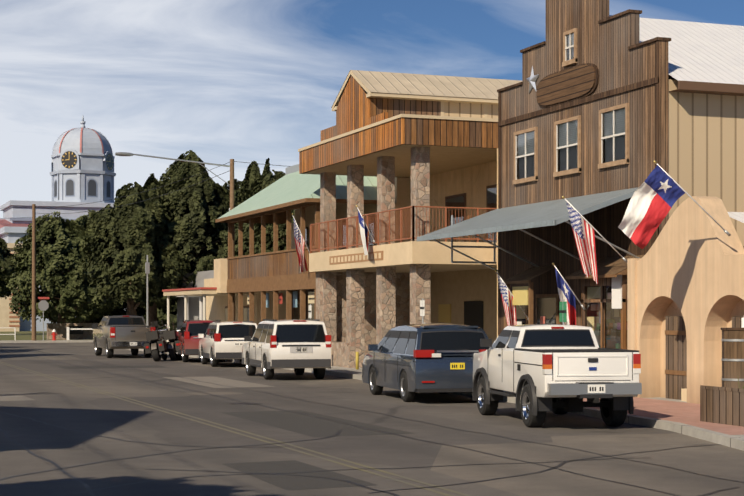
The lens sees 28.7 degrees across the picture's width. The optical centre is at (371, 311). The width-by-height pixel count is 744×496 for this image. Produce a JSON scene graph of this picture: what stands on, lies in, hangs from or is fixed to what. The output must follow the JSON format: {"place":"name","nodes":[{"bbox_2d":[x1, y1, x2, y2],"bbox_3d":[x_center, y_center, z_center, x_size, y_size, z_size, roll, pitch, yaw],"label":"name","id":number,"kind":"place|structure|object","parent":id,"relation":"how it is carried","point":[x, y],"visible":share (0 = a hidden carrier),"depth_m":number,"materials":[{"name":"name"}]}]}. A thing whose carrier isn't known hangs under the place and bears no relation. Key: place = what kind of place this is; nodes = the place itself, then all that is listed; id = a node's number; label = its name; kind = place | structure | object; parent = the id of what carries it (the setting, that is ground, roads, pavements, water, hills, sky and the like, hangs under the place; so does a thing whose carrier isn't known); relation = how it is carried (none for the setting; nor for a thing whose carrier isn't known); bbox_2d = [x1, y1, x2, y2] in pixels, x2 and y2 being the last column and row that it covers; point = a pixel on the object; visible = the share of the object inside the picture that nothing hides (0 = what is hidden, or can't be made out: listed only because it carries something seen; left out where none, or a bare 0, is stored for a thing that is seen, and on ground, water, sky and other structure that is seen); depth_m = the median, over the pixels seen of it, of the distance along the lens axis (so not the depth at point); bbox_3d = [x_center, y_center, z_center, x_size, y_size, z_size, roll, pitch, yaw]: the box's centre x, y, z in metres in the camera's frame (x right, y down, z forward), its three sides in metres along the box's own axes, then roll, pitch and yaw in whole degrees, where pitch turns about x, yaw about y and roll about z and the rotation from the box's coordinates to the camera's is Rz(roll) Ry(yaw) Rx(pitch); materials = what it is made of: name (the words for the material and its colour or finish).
{"place":"outdoors","nodes":[
{"label":"outdoors","id":0,"kind":"place"},
{"bbox_2d":[126,173,176,329],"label":"tree","id":1,"kind":"object","parent":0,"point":[152,182],"visible":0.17,"depth_m":91.05,"materials":[{"name":"green plant"}]},
{"bbox_2d":[237,161,261,204],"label":"tree","id":2,"kind":"object","parent":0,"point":[253,174],"visible":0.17,"depth_m":94.86,"materials":[{"name":"green plant"}]},
{"bbox_2d":[221,170,284,258],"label":"tree","id":3,"kind":"object","parent":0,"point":[264,181],"visible":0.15,"depth_m":83.38,"materials":[{"name":"green plant"}]},
{"bbox_2d":[245,209,294,254],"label":"tree","id":4,"kind":"object","parent":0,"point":[269,237],"visible":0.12,"depth_m":78.72,"materials":[{"name":"green plant"}]},
{"bbox_2d":[0,342,743,495],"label":"road","id":5,"kind":"structure","parent":0,"point":[63,404],"depth_m":23.76,"materials":[{"name":"grey asphalt"}]},
{"bbox_2d":[92,315,154,357],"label":"pickup","id":6,"kind":"object","parent":5,"relation":"on","point":[111,334],"visible":0.79,"depth_m":66.23,"materials":[{"name":"grey paint"}]},
{"bbox_2d":[80,182,191,315],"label":"tree","id":7,"kind":"object","parent":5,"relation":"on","point":[130,236],"visible":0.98,"depth_m":85.57,"materials":[{"name":"green plant"}]},
{"bbox_2d":[144,320,168,360],"bbox_3d":[-9.266,1.271,62.901,0.943,1.749,2.676,-10,0,1],"label":"motorcycle","id":8,"kind":"object","parent":5,"relation":"on","point":[156,347],"visible":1,"depth_m":61.72,"materials":[{"name":"black metal"}]},
{"bbox_2d":[163,321,182,360],"bbox_3d":[-8.542,1.266,63.878,0.943,1.749,2.676,-8,-1,7],"label":"motorcycle","id":9,"kind":"object","parent":5,"relation":"on","point":[172,344],"visible":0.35,"depth_m":62.65,"materials":[{"name":"black metal"}]},
{"bbox_2d":[159,150,215,302],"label":"tree","id":10,"kind":"object","parent":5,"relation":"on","point":[177,171],"visible":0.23,"depth_m":92.11,"materials":[{"name":"green plant"}]},
{"bbox_2d":[176,320,225,361],"bbox_3d":[-7.337,1.238,62.304,2.200,1.773,4.480,0,0,-13],"label":"red suv","id":11,"kind":"object","parent":5,"relation":"on","point":[189,332],"visible":0.48,"depth_m":60.36,"materials":[{"name":"paint"}]},
{"bbox_2d":[198,321,256,366],"bbox_3d":[-5.620,1.248,57.347,2.230,1.753,4.780,0,0,-14],"label":"white suv","id":12,"kind":"object","parent":5,"relation":"on","point":[222,340],"visible":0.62,"depth_m":55.29,"materials":[{"name":"paint"}]},
{"bbox_2d":[242,319,330,379],"bbox_3d":[-2.825,1.185,46.930,2.280,1.880,4.900,0,0,-16],"label":"white suv","id":13,"kind":"object","parent":5,"relation":"on","point":[298,346],"visible":1,"depth_m":44.77,"materials":[{"name":"paint"}]},
{"bbox_2d":[0,346,743,495],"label":"road cracks","id":14,"kind":"object","parent":5,"relation":"on","point":[292,475],"visible":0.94,"depth_m":23.72,"materials":[{"name":"black asphalt"}]},
{"bbox_2d":[362,322,489,401],"bbox_3d":[1.337,1.191,35.822,2.400,1.867,5.170,0,0,-14],"label":"minivan","id":15,"kind":"object","parent":5,"relation":"on","point":[409,361],"visible":0.81,"depth_m":33.62,"materials":[{"name":"paint"}]},
{"bbox_2d":[472,324,641,426],"bbox_3d":[3.468,1.184,28.175,2.200,1.882,5.380,0,0,-11],"label":"white pickup","id":16,"kind":"object","parent":5,"relation":"on","point":[540,369],"visible":1,"depth_m":26.68,"materials":[{"name":"paint"}]},
{"bbox_2d":[0,340,743,450],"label":"sidewalk","id":17,"kind":"structure","parent":0,"point":[678,416],"depth_m":27.95,"materials":[{"name":"red brick pavers"},{"name":"concrete curb"}]},
{"bbox_2d":[0,297,98,339],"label":"junction furniture","id":18,"kind":"object","parent":17,"relation":"on","point":[65,331],"visible":0.77,"depth_m":103.61,"materials":[{"name":"white paint"},{"name":"red paint"},{"name":"grey steel"}]},
{"bbox_2d":[0,152,289,340],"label":"utility poles","id":19,"kind":"object","parent":17,"relation":"on","point":[147,263],"visible":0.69,"depth_m":79.02,"materials":[{"name":"brown wood"}]},
{"bbox_2d":[153,165,237,298],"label":"tree","id":20,"kind":"object","parent":17,"relation":"on","point":[202,207],"visible":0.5,"depth_m":88.02,"materials":[{"name":"green plant"}]},
{"bbox_2d":[162,270,285,341],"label":"small porch building","id":21,"kind":"structure","parent":17,"relation":"on","point":[202,299],"depth_m":75.48,"materials":[{"name":"paint"}]},
{"bbox_2d":[214,164,410,322],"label":"green building","id":22,"kind":"structure","parent":17,"relation":"on","point":[275,272],"depth_m":61.66,"materials":[{"name":"paint"}]},
{"bbox_2d":[292,214,309,272],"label":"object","id":23,"kind":"object","parent":22,"relation":"attached to","point":[299,241],"visible":1,"depth_m":55.64,"materials":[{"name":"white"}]},
{"bbox_2d":[308,298,566,324],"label":"posted signs","id":24,"kind":"object","parent":17,"relation":"on","point":[563,311],"visible":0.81,"depth_m":32.30,"materials":[{"name":"grey metal"}]},
{"bbox_2d":[497,0,743,349],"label":"wooden storefront building","id":25,"kind":"structure","parent":17,"relation":"on","point":[598,99],"depth_m":36.70,"materials":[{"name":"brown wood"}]},
{"bbox_2d":[495,269,527,325],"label":"american flag","id":26,"kind":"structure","parent":25,"relation":"attached to","point":[507,296],"depth_m":39.37,"materials":[{"name":"multicoloured"}]},
{"bbox_2d":[417,187,638,271],"bbox_3d":[3.934,-2.070,38.004,2.540,1.843,8.350,0,0,-21],"label":"awning","id":27,"kind":"object","parent":25,"relation":"attached to","point":[540,214],"visible":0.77,"depth_m":37.35,"materials":[{"name":"grey metal"}]},
{"bbox_2d":[562,196,626,283],"bbox_3d":[5.125,-1.657,33.987,1.620,2.040,0.608,0,0,-11],"label":"american flag","id":28,"kind":"object","parent":27,"relation":"attached to","point":[583,228],"visible":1,"depth_m":33.82,"materials":[{"name":"multicoloured fabric"}]},
{"bbox_2d":[552,263,584,324],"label":"texas flag","id":29,"kind":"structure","parent":25,"relation":"attached to","point":[566,293],"depth_m":35.92,"materials":[{"name":"multicoloured"}]},
{"bbox_2d":[627,196,743,403],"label":"adobe arched wall","id":30,"kind":"structure","parent":17,"relation":"on","point":[685,288],"depth_m":31.60,"materials":[{"name":"beige paint"}]},
{"bbox_2d":[618,160,730,248],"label":"texas flag","id":31,"kind":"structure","parent":30,"relation":"on","point":[660,191],"depth_m":29.86,"materials":[{"name":"multicoloured fabric"}]},
{"bbox_2d":[700,318,743,426],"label":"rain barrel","id":32,"kind":"object","parent":17,"relation":"on","point":[724,404],"visible":1,"depth_m":25.72,"materials":[{"name":"brown wood"}]},
{"bbox_2d":[0,0,743,217],"label":"sky","id":33,"kind":"structure","parent":0,"point":[221,81],"materials":[{"name":"blue"}]},
{"bbox_2d":[298,70,521,369],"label":"building","id":34,"kind":"structure","parent":0,"point":[434,138],"depth_m":49.66,"materials":[{"name":"paint"}]},
{"bbox_2d":[356,205,375,254],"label":"texas flag","id":35,"kind":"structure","parent":34,"relation":"attached to","point":[364,229],"depth_m":48.27,"materials":[{"name":"multicoloured"}]},
{"bbox_2d":[247,251,598,330],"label":"signs","id":36,"kind":"object","parent":34,"relation":"attached to","point":[360,257],"visible":0.67,"depth_m":50.51,"materials":[{"name":"beige"}]},
{"label":"ground","id":37,"kind":"structure","parent":0,"visible":0},
{"bbox_2d":[0,238,19,298],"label":"tree","id":38,"kind":"object","parent":37,"relation":"on","point":[7,266],"visible":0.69,"depth_m":121.52,"materials":[{"name":"green plant"}]},
{"bbox_2d":[0,200,125,330],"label":"courthouse","id":39,"kind":"structure","parent":37,"relation":"on","point":[14,224],"depth_m":152.01,"materials":[{"name":"paint"}]},
{"bbox_2d":[49,116,115,202],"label":"clock tower","id":40,"kind":"structure","parent":39,"relation":"on","point":[82,163],"depth_m":155.86,"materials":[{"name":"paint"}]},
{"bbox_2d":[5,211,123,323],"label":"tree","id":41,"kind":"object","parent":37,"relation":"on","point":[56,232],"visible":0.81,"depth_m":101.95,"materials":[{"name":"green plant"}]},
{"bbox_2d":[0,243,163,339],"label":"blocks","id":42,"kind":"structure","parent":37,"relation":"on","point":[9,321],"depth_m":145.63,"materials":[{"name":"beige stone"}]},
{"bbox_2d":[49,209,126,322],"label":"tree","id":43,"kind":"object","parent":37,"relation":"on","point":[81,221],"visible":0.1,"depth_m":108.15,"materials":[{"name":"green plant"}]},
{"bbox_2d":[47,301,145,322],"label":"shrub","id":44,"kind":"object","parent":37,"relation":"on","point":[97,320],"depth_m":112.59,"materials":[{"name":"green plant"}]},
{"bbox_2d":[71,204,142,315],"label":"tree","id":45,"kind":"object","parent":37,"relation":"on","point":[104,213],"visible":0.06,"depth_m":108.30,"materials":[{"name":"green plant"}]},
{"bbox_2d":[141,300,176,330],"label":"shrub","id":46,"kind":"object","parent":37,"relation":"on","point":[162,315],"visible":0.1,"depth_m":103.52,"materials":[{"name":"green plant"}]},
{"bbox_2d":[223,179,241,203],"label":"tree","id":47,"kind":"object","parent":37,"relation":"on","point":[236,190],"visible":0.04,"depth_m":106.94,"materials":[{"name":"green plant"}]},
{"bbox_2d":[262,158,273,175],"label":"tree","id":48,"kind":"object","parent":37,"relation":"on","point":[266,169],"depth_m":109.43,"materials":[{"name":"green plant"}]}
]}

